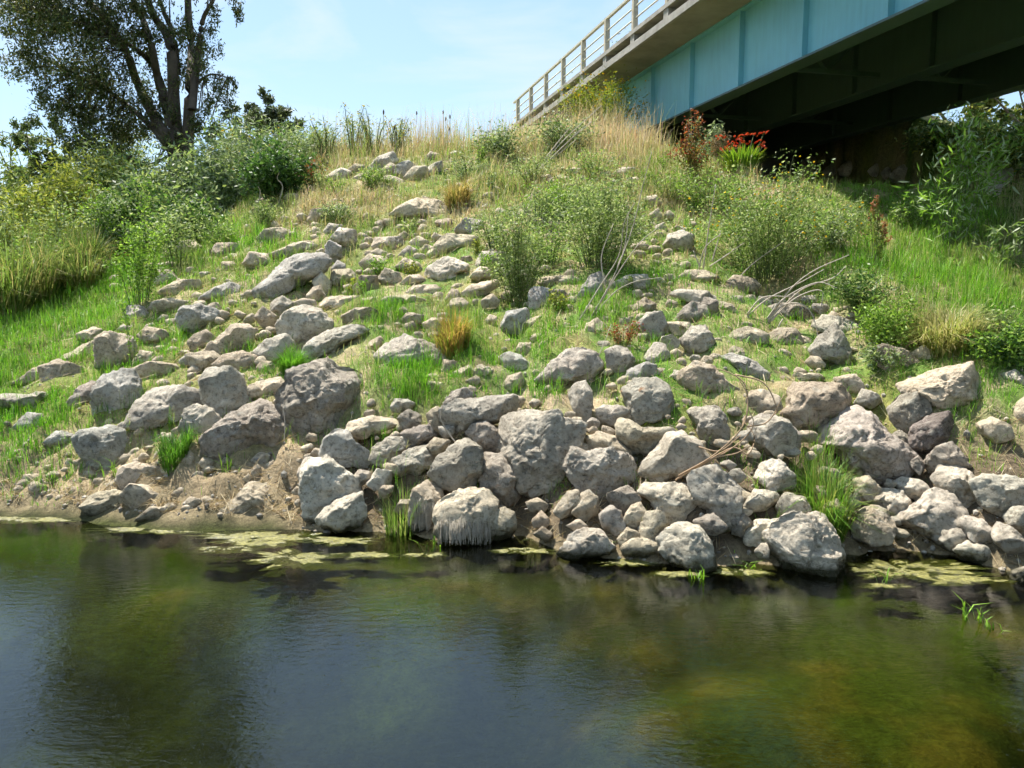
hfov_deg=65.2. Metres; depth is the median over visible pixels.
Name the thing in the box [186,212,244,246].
weed clump
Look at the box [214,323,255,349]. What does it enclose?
boulder
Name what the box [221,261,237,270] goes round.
rock
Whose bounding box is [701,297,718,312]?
rock
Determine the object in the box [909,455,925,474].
stone
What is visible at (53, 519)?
algae mat
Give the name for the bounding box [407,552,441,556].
algae mat
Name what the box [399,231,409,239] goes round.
rock
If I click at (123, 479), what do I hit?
boulder
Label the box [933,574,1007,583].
algae mat
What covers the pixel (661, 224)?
stone
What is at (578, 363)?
boulder
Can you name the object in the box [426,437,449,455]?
rock
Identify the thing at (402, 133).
fennel
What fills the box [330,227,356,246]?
boulder
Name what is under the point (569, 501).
rock
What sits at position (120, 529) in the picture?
algae mat
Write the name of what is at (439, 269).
boulder
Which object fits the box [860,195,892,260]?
dock
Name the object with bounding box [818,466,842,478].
stone
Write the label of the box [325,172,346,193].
weed
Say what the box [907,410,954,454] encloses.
boulder
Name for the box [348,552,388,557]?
algae mat
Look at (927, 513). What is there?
boulder
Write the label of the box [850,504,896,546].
rock
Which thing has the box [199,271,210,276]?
stone
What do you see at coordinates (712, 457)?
brown cane bundle
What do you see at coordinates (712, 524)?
rock
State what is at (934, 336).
straw tussock
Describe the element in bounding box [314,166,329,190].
weed
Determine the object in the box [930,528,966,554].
rock
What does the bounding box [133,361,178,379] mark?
boulder
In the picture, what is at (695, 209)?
weed
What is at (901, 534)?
stone
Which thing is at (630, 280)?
weed
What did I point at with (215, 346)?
rock
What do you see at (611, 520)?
rock
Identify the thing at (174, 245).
bush
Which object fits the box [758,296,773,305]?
rock
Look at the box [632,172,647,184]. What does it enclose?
weed
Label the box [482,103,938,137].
grass
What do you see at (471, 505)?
boulder
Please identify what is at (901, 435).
rock
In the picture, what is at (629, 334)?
dock
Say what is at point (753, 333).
rock
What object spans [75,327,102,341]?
rock
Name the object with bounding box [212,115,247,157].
background tree
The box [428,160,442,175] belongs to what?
rock
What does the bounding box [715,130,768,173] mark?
crocosmia
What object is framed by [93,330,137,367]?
boulder
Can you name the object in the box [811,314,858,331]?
boulder
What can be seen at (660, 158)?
weed
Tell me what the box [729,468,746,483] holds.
stone
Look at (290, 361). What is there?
green tussock
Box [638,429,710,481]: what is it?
boulder
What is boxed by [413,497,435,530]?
root fringe
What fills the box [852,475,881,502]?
rock
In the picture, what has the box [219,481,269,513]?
boulder
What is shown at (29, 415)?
rock
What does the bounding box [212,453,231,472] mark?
water shoot
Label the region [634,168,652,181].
weed
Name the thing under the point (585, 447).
stone
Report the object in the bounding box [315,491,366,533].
boulder
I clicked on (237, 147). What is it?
fennel bush
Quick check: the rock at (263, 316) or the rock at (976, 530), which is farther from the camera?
the rock at (263, 316)
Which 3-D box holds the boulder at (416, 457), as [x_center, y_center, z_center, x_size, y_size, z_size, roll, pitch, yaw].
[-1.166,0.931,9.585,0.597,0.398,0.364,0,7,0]
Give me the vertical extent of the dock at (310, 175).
0.835 m
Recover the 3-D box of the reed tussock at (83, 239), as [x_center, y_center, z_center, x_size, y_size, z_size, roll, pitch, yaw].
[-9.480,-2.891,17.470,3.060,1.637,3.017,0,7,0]
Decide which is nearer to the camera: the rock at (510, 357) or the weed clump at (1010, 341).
the weed clump at (1010, 341)
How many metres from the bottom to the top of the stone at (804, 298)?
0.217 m
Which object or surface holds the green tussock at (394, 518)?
on the ground at (868, 150)
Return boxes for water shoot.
[95,456,116,476]
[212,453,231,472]
[688,566,708,579]
[873,567,900,583]
[950,595,988,621]
[984,616,1010,633]
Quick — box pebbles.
[0,302,1022,570]
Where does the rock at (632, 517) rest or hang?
on the ground at (868, 150)
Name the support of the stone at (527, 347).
on the ground at (868, 150)
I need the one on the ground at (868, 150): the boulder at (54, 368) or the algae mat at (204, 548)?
the boulder at (54, 368)
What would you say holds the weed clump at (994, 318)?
on the ground at (868, 150)
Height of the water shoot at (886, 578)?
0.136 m
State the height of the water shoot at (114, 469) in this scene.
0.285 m
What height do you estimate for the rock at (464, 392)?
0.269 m
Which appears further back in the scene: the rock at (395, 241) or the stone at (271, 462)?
the rock at (395, 241)
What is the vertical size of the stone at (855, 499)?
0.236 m
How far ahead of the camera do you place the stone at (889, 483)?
8.85 m
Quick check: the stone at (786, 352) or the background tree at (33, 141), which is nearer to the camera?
the stone at (786, 352)
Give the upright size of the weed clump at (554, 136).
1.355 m
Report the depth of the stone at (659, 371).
10.15 m
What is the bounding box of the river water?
[0,516,1023,767]
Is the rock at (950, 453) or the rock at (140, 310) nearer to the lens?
the rock at (950, 453)
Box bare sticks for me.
[693,184,783,274]
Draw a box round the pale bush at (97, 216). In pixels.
[35,178,135,261]
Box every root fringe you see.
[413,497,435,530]
[437,517,490,545]
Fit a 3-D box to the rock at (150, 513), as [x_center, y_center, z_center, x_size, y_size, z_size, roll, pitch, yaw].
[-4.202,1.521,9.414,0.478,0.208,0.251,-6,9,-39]
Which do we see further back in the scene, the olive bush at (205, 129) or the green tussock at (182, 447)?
the olive bush at (205, 129)
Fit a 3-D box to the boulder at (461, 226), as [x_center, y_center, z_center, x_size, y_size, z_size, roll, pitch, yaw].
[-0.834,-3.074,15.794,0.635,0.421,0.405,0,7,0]
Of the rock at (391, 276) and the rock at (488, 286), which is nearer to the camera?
the rock at (488, 286)
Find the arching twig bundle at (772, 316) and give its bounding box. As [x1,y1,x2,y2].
[746,255,848,335]
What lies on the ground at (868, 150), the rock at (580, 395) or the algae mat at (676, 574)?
the rock at (580, 395)
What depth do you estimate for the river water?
5.99 m
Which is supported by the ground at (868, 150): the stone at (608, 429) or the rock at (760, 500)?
the rock at (760, 500)
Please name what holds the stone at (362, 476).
on the ground at (868, 150)
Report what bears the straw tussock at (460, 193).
on the ground at (868, 150)
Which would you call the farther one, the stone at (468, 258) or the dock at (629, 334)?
the stone at (468, 258)
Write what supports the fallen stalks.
on the ground at (868, 150)
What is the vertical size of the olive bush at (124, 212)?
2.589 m
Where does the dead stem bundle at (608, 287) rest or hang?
on the ground at (868, 150)
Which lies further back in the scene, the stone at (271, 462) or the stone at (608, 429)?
the stone at (271, 462)
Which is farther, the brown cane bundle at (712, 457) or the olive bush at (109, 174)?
the olive bush at (109, 174)
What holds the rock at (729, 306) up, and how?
on the ground at (868, 150)
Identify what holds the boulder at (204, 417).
on the ground at (868, 150)
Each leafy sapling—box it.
[98,175,177,304]
[118,295,138,366]
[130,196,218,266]
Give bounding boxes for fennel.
[302,113,341,157]
[336,102,374,156]
[355,105,392,151]
[385,116,414,153]
[552,60,652,125]
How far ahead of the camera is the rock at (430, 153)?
20.74 m
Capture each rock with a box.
[12,367,37,384]
[13,412,43,431]
[42,430,73,446]
[66,381,95,407]
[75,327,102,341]
[78,489,121,515]
[117,421,127,432]
[122,305,148,318]
[132,350,154,366]
[134,506,168,521]
[136,326,170,343]
[150,298,187,311]
[154,269,177,285]
[178,356,189,366]
[184,350,220,371]
[187,329,216,349]
[203,341,231,354]
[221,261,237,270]
[242,251,269,267]
[253,306,277,328]
[256,360,276,373]
[270,295,293,316]
[284,193,297,199]
[294,298,316,306]
[297,457,307,480]
[306,208,329,224]
[306,285,325,300]
[312,272,331,293]
[322,223,342,233]
[324,240,342,261]
[326,167,351,180]
[330,268,355,286]
[331,260,345,270]
[341,307,381,323]
[345,415,398,439]
[348,163,364,171]
[352,275,378,294]
[358,253,388,269]
[366,336,383,349]
[366,468,392,491]
[368,436,411,468]
[371,236,387,249]
[371,248,387,255]
[378,268,401,284]
[379,175,406,183]
[380,162,395,175]
[381,294,429,303]
[384,236,405,248]
[395,257,422,271]
[397,409,421,429]
[398,245,417,256]
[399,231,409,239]
[399,274,425,284]
[399,424,439,446]
[400,312,423,323]
[403,165,428,180]
[406,284,441,293]
[407,479,443,532]
[409,236,428,246]
[422,317,445,332]
[425,151,439,158]
[426,381,445,390]
[426,406,442,434]
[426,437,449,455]
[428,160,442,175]
[434,218,451,228]
[441,359,458,372]
[443,387,476,403]
[445,288,459,301]
[447,297,469,312]
[453,365,473,375]
[460,279,500,296]
[465,420,499,452]
[469,266,492,281]
[473,364,493,375]
[475,251,502,267]
[481,294,499,308]
[494,506,516,539]
[498,351,529,369]
[500,307,530,334]
[502,372,525,390]
[515,273,536,289]
[525,315,540,325]
[528,286,555,308]
[537,275,580,286]
[551,289,567,297]
[553,489,580,519]
[556,527,616,558]
[568,380,593,421]
[571,489,599,521]
[584,318,608,332]
[585,431,631,454]
[586,305,599,312]
[595,404,629,428]
[599,505,625,535]
[604,345,637,372]
[606,485,641,514]
[611,274,651,288]
[615,167,637,174]
[620,537,658,558]
[623,502,645,529]
[625,361,657,379]
[632,297,656,311]
[638,311,667,339]
[638,510,668,539]
[644,195,662,206]
[644,342,670,362]
[648,208,661,221]
[659,334,679,350]
[667,321,691,335]
[673,301,709,321]
[678,269,719,282]
[692,512,728,535]
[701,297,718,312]
[718,300,738,312]
[725,275,760,294]
[728,326,769,343]
[743,489,779,511]
[743,518,777,546]
[745,389,782,413]
[753,458,796,490]
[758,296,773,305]
[768,327,804,344]
[775,492,811,515]
[791,372,824,380]
[818,498,848,522]
[833,374,864,393]
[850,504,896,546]
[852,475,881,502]
[853,388,881,408]
[867,163,878,176]
[870,488,912,515]
[881,167,890,179]
[892,430,907,443]
[893,476,929,500]
[911,345,934,359]
[923,441,972,472]
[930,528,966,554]
[952,540,990,563]
[957,515,991,543]
[975,416,1014,443]
[978,184,1002,196]
[990,521,1023,554]
[1000,369,1023,384]
[1002,505,1023,530]
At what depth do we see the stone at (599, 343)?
10.97 m
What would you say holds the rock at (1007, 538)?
on the ground at (868, 150)
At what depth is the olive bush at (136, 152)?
24.12 m
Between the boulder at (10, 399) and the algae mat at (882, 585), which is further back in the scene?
the boulder at (10, 399)
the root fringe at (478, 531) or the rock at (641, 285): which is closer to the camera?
the root fringe at (478, 531)
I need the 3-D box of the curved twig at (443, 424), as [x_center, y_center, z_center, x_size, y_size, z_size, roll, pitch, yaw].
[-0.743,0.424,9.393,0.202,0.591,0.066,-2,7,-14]
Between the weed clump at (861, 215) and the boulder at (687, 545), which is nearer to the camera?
the boulder at (687, 545)
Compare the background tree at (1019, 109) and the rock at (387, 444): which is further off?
the background tree at (1019, 109)
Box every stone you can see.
[104,479,115,489]
[117,324,130,331]
[182,450,194,464]
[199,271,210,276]
[243,313,255,323]
[243,473,250,481]
[250,452,270,463]
[250,464,261,477]
[266,459,273,466]
[310,448,319,456]
[354,469,370,485]
[378,485,393,498]
[383,463,400,475]
[389,398,414,412]
[393,499,409,517]
[419,244,433,252]
[438,425,454,438]
[459,255,472,260]
[485,314,497,324]
[515,342,530,354]
[518,396,524,407]
[525,497,548,512]
[531,510,549,528]
[533,526,552,541]
[566,519,587,530]
[581,443,590,450]
[587,417,600,428]
[597,341,609,346]
[601,425,614,434]
[617,526,639,545]
[651,368,664,375]
[654,222,666,228]
[669,370,678,378]
[670,225,689,230]
[689,354,701,361]
[720,460,736,470]
[726,407,741,415]
[728,346,745,355]
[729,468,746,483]
[730,513,752,537]
[732,296,744,302]
[735,430,751,441]
[742,491,750,501]
[742,507,752,516]
[754,542,769,559]
[779,348,792,356]
[785,447,801,456]
[800,430,817,442]
[801,295,816,303]
[801,335,810,342]
[804,356,825,367]
[809,485,829,499]
[810,303,829,314]
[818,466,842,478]
[845,491,861,512]
[884,479,896,487]
[891,516,901,525]
[895,528,909,540]
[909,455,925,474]
[1007,566,1023,580]
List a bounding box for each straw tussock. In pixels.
[414,304,496,358]
[431,174,495,212]
[872,297,1009,358]
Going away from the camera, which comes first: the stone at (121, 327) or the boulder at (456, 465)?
the boulder at (456, 465)
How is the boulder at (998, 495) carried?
on the ground at (868, 150)
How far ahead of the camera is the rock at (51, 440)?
10.68 m
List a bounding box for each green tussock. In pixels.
[140,419,202,475]
[269,345,313,375]
[375,475,426,536]
[774,450,903,543]
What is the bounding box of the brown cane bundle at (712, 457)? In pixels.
[675,368,783,479]
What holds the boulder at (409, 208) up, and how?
on the ground at (868, 150)
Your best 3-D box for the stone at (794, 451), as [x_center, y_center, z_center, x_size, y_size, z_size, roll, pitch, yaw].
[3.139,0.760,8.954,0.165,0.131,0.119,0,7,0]
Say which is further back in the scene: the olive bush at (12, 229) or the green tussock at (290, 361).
the olive bush at (12, 229)
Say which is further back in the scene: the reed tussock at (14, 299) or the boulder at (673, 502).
the reed tussock at (14, 299)
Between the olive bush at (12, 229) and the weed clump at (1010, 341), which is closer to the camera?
the weed clump at (1010, 341)
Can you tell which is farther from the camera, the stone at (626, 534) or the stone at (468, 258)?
the stone at (468, 258)
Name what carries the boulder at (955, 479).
on the ground at (868, 150)
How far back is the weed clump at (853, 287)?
11.56 m
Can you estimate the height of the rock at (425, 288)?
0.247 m
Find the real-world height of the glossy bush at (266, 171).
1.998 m
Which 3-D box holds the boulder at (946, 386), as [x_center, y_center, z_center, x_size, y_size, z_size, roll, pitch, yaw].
[5.171,0.086,9.514,0.990,0.717,0.684,0,7,0]
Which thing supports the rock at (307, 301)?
on the ground at (868, 150)
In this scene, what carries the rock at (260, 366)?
on the ground at (868, 150)
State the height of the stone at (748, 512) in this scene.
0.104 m
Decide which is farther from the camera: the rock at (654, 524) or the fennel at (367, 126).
the fennel at (367, 126)
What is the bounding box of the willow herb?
[686,115,729,160]
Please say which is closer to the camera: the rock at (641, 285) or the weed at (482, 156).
the rock at (641, 285)
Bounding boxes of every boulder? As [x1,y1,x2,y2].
[0,388,60,407]
[37,358,83,381]
[63,340,93,359]
[70,424,128,470]
[89,368,143,415]
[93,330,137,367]
[114,460,160,490]
[119,483,158,508]
[123,384,202,430]
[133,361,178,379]
[157,278,202,295]
[174,303,219,332]
[175,239,201,254]
[177,403,221,436]
[197,365,252,416]
[198,281,243,300]
[198,398,294,460]
[210,242,241,255]
[211,350,257,371]
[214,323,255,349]
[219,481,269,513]
[245,376,284,399]
[251,252,332,297]
[252,333,295,361]
[256,227,290,242]
[268,241,317,258]
[274,304,333,343]
[274,357,363,435]
[298,454,361,523]
[302,324,369,362]
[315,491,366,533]
[318,428,372,468]
[319,295,360,308]
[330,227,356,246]
[367,151,398,171]
[373,333,448,366]
[389,197,451,217]
[390,444,435,477]
[393,160,415,177]
[424,256,469,280]
[427,438,483,491]
[432,486,499,544]
[433,233,478,253]
[438,394,518,436]
[454,217,481,233]
[478,452,520,506]
[497,408,587,498]
[534,347,603,384]
[562,446,638,498]
[576,271,605,296]
[614,417,676,456]
[621,377,674,424]
[637,481,696,524]
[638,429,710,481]
[655,521,716,572]
[662,229,694,251]
[669,289,716,302]
[676,360,739,394]
[678,325,715,353]
[686,463,743,532]
[687,405,730,447]
[720,352,770,379]
[746,413,802,458]
[749,414,797,457]
[761,511,845,576]
[768,302,814,317]
[780,381,851,429]
[800,156,816,174]
[808,322,851,364]
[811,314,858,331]
[818,404,918,486]
[822,163,835,176]
[837,161,851,176]
[869,343,918,370]
[886,391,932,432]
[888,164,906,182]
[893,487,968,538]
[895,361,981,408]
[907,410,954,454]
[929,464,976,507]
[968,473,1023,517]
[992,167,1013,187]
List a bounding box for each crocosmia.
[104,252,128,267]
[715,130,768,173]
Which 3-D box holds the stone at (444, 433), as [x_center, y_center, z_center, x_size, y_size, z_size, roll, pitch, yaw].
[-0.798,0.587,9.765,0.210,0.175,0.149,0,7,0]
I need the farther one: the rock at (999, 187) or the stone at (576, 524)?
the rock at (999, 187)
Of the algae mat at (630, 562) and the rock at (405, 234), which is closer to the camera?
the algae mat at (630, 562)
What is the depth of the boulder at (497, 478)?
9.13 m
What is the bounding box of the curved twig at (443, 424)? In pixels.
[440,396,455,441]
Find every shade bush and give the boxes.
[886,108,1018,153]
[947,103,1023,170]
[1006,147,1023,185]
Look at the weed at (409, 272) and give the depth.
14.00 m
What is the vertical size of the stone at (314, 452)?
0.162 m
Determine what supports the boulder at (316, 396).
on the ground at (868, 150)
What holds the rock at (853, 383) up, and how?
on the ground at (868, 150)
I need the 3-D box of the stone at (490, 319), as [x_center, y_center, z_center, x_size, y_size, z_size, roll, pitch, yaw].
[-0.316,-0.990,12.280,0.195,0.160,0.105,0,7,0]
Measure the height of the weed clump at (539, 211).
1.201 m
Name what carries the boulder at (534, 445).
on the ground at (868, 150)
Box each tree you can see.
[0,0,245,189]
[0,117,43,204]
[0,130,15,198]
[12,112,78,192]
[35,137,104,175]
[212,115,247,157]
[229,85,304,146]
[939,95,1014,128]
[994,90,1023,128]
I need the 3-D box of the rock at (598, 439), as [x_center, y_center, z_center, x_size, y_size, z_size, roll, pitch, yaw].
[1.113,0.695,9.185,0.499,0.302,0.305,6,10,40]
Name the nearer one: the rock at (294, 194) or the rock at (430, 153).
the rock at (294, 194)
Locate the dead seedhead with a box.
[708,129,735,162]
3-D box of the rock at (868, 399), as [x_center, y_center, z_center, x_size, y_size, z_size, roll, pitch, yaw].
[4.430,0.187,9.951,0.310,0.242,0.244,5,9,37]
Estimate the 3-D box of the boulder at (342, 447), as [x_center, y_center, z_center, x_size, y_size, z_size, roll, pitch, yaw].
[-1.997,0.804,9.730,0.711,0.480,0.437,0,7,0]
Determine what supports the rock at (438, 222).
on the ground at (868, 150)
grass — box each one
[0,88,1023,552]
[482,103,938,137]
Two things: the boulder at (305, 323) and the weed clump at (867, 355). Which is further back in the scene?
the boulder at (305, 323)
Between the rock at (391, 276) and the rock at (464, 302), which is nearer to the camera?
the rock at (464, 302)
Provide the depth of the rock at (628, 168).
18.09 m
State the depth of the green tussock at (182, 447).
9.89 m
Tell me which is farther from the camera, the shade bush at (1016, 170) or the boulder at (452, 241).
the shade bush at (1016, 170)
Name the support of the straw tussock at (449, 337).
on the ground at (868, 150)
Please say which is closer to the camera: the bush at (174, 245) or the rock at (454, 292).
the rock at (454, 292)
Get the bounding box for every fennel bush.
[86,131,243,243]
[179,101,334,197]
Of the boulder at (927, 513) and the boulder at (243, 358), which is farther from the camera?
the boulder at (243, 358)
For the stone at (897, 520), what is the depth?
8.52 m
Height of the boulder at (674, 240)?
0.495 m
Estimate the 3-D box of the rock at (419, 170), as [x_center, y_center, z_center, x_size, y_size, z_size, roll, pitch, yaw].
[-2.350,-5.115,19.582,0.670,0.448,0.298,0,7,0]
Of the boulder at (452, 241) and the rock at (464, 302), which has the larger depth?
the boulder at (452, 241)
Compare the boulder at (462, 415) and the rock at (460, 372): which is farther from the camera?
the rock at (460, 372)
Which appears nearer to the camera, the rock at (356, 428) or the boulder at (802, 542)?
the boulder at (802, 542)
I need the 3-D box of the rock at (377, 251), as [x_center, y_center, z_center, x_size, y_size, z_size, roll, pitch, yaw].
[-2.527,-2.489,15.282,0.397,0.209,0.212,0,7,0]
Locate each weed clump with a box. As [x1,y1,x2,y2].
[0,212,98,285]
[0,220,44,306]
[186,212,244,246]
[238,194,288,227]
[312,200,358,221]
[353,164,400,187]
[438,151,493,181]
[460,203,519,250]
[469,115,535,159]
[478,198,557,308]
[498,173,580,231]
[499,147,562,183]
[507,209,575,267]
[509,164,620,219]
[521,101,614,154]
[526,153,668,269]
[558,143,629,179]
[575,165,660,217]
[640,162,702,198]
[658,153,766,212]
[671,147,876,281]
[799,210,869,252]
[821,256,918,311]
[827,193,879,231]
[847,287,932,349]
[854,338,912,371]
[886,194,940,229]
[955,317,1023,368]
[959,299,1023,335]
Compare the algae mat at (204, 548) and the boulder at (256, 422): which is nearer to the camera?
the algae mat at (204, 548)
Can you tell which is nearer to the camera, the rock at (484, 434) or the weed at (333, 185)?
the rock at (484, 434)
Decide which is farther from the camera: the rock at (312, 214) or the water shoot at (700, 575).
the rock at (312, 214)
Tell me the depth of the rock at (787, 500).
8.27 m
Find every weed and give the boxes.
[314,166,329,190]
[317,156,330,170]
[323,225,342,241]
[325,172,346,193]
[345,274,355,295]
[356,277,367,293]
[366,254,391,274]
[396,212,421,232]
[402,259,424,274]
[471,234,488,255]
[475,143,487,163]
[477,250,496,266]
[485,170,496,191]
[546,286,572,311]
[549,298,579,312]
[557,164,580,181]
[623,274,642,290]
[624,174,641,193]
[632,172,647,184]
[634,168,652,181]
[657,149,671,173]
[684,193,698,206]
[685,201,701,214]
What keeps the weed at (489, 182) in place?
on the ground at (868, 150)
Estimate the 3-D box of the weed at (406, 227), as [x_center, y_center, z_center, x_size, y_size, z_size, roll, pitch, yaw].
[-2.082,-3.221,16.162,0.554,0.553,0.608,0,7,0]
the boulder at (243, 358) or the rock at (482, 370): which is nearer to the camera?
the rock at (482, 370)
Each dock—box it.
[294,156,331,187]
[604,318,645,345]
[667,108,712,184]
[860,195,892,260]
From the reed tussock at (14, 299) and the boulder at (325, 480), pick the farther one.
the reed tussock at (14, 299)
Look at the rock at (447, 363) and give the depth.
10.90 m
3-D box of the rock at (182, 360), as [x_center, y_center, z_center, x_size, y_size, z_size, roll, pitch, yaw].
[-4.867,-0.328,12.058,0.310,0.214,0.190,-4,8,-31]
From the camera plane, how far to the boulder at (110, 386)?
11.08 m
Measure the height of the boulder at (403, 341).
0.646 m
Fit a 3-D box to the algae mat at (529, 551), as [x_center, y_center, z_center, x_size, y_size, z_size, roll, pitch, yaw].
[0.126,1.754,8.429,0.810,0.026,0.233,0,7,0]
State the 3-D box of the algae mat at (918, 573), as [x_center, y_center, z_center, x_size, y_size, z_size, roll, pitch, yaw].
[3.964,1.823,7.880,1.643,0.026,0.702,0,7,0]
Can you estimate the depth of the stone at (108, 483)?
9.85 m
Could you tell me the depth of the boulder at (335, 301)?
13.36 m
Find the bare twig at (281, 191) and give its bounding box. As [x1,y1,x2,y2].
[257,172,282,210]
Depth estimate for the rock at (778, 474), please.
8.53 m
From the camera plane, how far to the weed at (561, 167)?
17.93 m
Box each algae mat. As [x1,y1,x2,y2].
[0,517,70,521]
[110,527,190,533]
[199,546,251,551]
[208,531,325,545]
[251,549,341,567]
[312,537,370,545]
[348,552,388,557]
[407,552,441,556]
[499,547,547,553]
[601,559,659,564]
[656,570,702,576]
[712,568,766,574]
[848,559,974,579]
[871,583,907,587]
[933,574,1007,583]
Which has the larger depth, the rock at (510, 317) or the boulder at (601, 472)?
the rock at (510, 317)
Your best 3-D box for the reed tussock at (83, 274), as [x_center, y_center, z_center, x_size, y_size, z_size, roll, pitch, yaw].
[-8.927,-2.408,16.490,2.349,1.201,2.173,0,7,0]
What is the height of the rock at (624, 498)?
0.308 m
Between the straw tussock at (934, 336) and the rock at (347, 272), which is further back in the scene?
the rock at (347, 272)
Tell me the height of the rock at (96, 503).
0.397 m
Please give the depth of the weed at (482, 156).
19.53 m
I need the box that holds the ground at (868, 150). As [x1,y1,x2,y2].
[0,110,1023,570]
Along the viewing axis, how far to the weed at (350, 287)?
13.82 m
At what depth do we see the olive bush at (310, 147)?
23.04 m
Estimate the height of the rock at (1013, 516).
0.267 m
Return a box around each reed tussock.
[0,215,103,304]
[0,216,78,317]
[3,206,77,249]
[15,228,123,284]
[37,218,126,279]
[43,244,112,293]
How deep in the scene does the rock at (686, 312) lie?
11.61 m
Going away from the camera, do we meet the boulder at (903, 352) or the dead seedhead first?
the boulder at (903, 352)
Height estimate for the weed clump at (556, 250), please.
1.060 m
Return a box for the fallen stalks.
[540,105,601,166]
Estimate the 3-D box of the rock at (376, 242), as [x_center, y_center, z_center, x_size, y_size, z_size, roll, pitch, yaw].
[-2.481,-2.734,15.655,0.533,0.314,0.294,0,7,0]
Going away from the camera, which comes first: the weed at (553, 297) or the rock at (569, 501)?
the rock at (569, 501)
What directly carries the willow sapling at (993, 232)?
on the ground at (868, 150)
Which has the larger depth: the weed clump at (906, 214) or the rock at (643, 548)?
the weed clump at (906, 214)
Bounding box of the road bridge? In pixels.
[512,0,1023,186]
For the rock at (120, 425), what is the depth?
10.64 m
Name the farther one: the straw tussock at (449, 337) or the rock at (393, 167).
the rock at (393, 167)
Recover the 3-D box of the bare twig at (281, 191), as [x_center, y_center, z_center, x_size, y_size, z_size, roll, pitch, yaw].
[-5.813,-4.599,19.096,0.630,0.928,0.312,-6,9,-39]
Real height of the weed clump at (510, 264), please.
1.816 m
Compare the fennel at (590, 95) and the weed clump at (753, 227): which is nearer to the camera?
the weed clump at (753, 227)
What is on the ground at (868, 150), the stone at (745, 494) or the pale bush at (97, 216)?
the pale bush at (97, 216)
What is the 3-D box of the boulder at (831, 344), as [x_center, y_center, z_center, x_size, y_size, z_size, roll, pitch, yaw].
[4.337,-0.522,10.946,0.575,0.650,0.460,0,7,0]
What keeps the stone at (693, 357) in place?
on the ground at (868, 150)
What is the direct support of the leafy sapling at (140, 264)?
on the ground at (868, 150)
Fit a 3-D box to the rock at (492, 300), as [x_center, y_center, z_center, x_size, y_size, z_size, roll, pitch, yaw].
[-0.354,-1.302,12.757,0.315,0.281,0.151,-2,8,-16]
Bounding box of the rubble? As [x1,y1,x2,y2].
[12,167,1023,536]
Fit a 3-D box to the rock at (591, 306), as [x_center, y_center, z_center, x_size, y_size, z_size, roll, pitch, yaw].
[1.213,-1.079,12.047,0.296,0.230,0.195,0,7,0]
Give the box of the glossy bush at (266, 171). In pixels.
[228,124,328,202]
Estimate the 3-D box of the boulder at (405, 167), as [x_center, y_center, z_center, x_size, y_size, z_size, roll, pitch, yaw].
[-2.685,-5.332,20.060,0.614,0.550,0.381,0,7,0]
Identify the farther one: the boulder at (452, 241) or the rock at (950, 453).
the boulder at (452, 241)
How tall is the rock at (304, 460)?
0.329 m
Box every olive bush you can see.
[0,117,87,231]
[0,187,45,260]
[2,126,121,240]
[25,146,204,216]
[25,182,101,256]
[41,125,144,251]
[70,118,167,186]
[93,162,179,257]
[129,178,244,247]
[161,112,293,218]
[194,108,252,203]
[272,109,358,160]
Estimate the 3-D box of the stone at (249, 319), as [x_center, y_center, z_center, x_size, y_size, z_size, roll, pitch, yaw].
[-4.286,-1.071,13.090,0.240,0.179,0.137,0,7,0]
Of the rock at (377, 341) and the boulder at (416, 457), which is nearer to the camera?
the boulder at (416, 457)
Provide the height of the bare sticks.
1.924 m
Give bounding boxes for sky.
[0,0,1023,228]
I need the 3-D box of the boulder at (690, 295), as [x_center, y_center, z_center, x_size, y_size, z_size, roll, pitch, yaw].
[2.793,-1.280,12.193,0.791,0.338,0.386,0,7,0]
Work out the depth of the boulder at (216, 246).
16.45 m
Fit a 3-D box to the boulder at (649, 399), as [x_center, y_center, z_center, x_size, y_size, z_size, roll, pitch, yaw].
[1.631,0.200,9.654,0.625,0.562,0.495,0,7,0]
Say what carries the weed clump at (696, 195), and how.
on the ground at (868, 150)
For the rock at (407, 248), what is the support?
on the ground at (868, 150)
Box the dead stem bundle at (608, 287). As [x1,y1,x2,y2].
[580,152,660,317]
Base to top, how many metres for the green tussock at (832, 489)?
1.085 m
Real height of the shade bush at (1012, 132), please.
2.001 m
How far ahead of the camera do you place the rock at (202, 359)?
11.78 m
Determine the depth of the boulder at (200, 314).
13.21 m
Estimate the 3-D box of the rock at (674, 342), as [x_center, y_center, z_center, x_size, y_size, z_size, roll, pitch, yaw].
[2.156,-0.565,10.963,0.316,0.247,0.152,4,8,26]
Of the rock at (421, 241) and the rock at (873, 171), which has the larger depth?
the rock at (873, 171)
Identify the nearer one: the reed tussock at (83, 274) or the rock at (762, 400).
the rock at (762, 400)
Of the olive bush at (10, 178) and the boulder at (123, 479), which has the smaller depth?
the boulder at (123, 479)
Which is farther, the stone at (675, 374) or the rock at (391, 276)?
the rock at (391, 276)
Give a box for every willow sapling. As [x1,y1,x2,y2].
[891,96,1023,249]
[972,218,1023,271]
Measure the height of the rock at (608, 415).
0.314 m
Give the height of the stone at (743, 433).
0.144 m
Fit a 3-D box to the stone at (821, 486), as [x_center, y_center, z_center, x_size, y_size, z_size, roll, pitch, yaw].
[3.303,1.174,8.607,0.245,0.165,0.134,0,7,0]
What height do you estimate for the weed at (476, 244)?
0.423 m

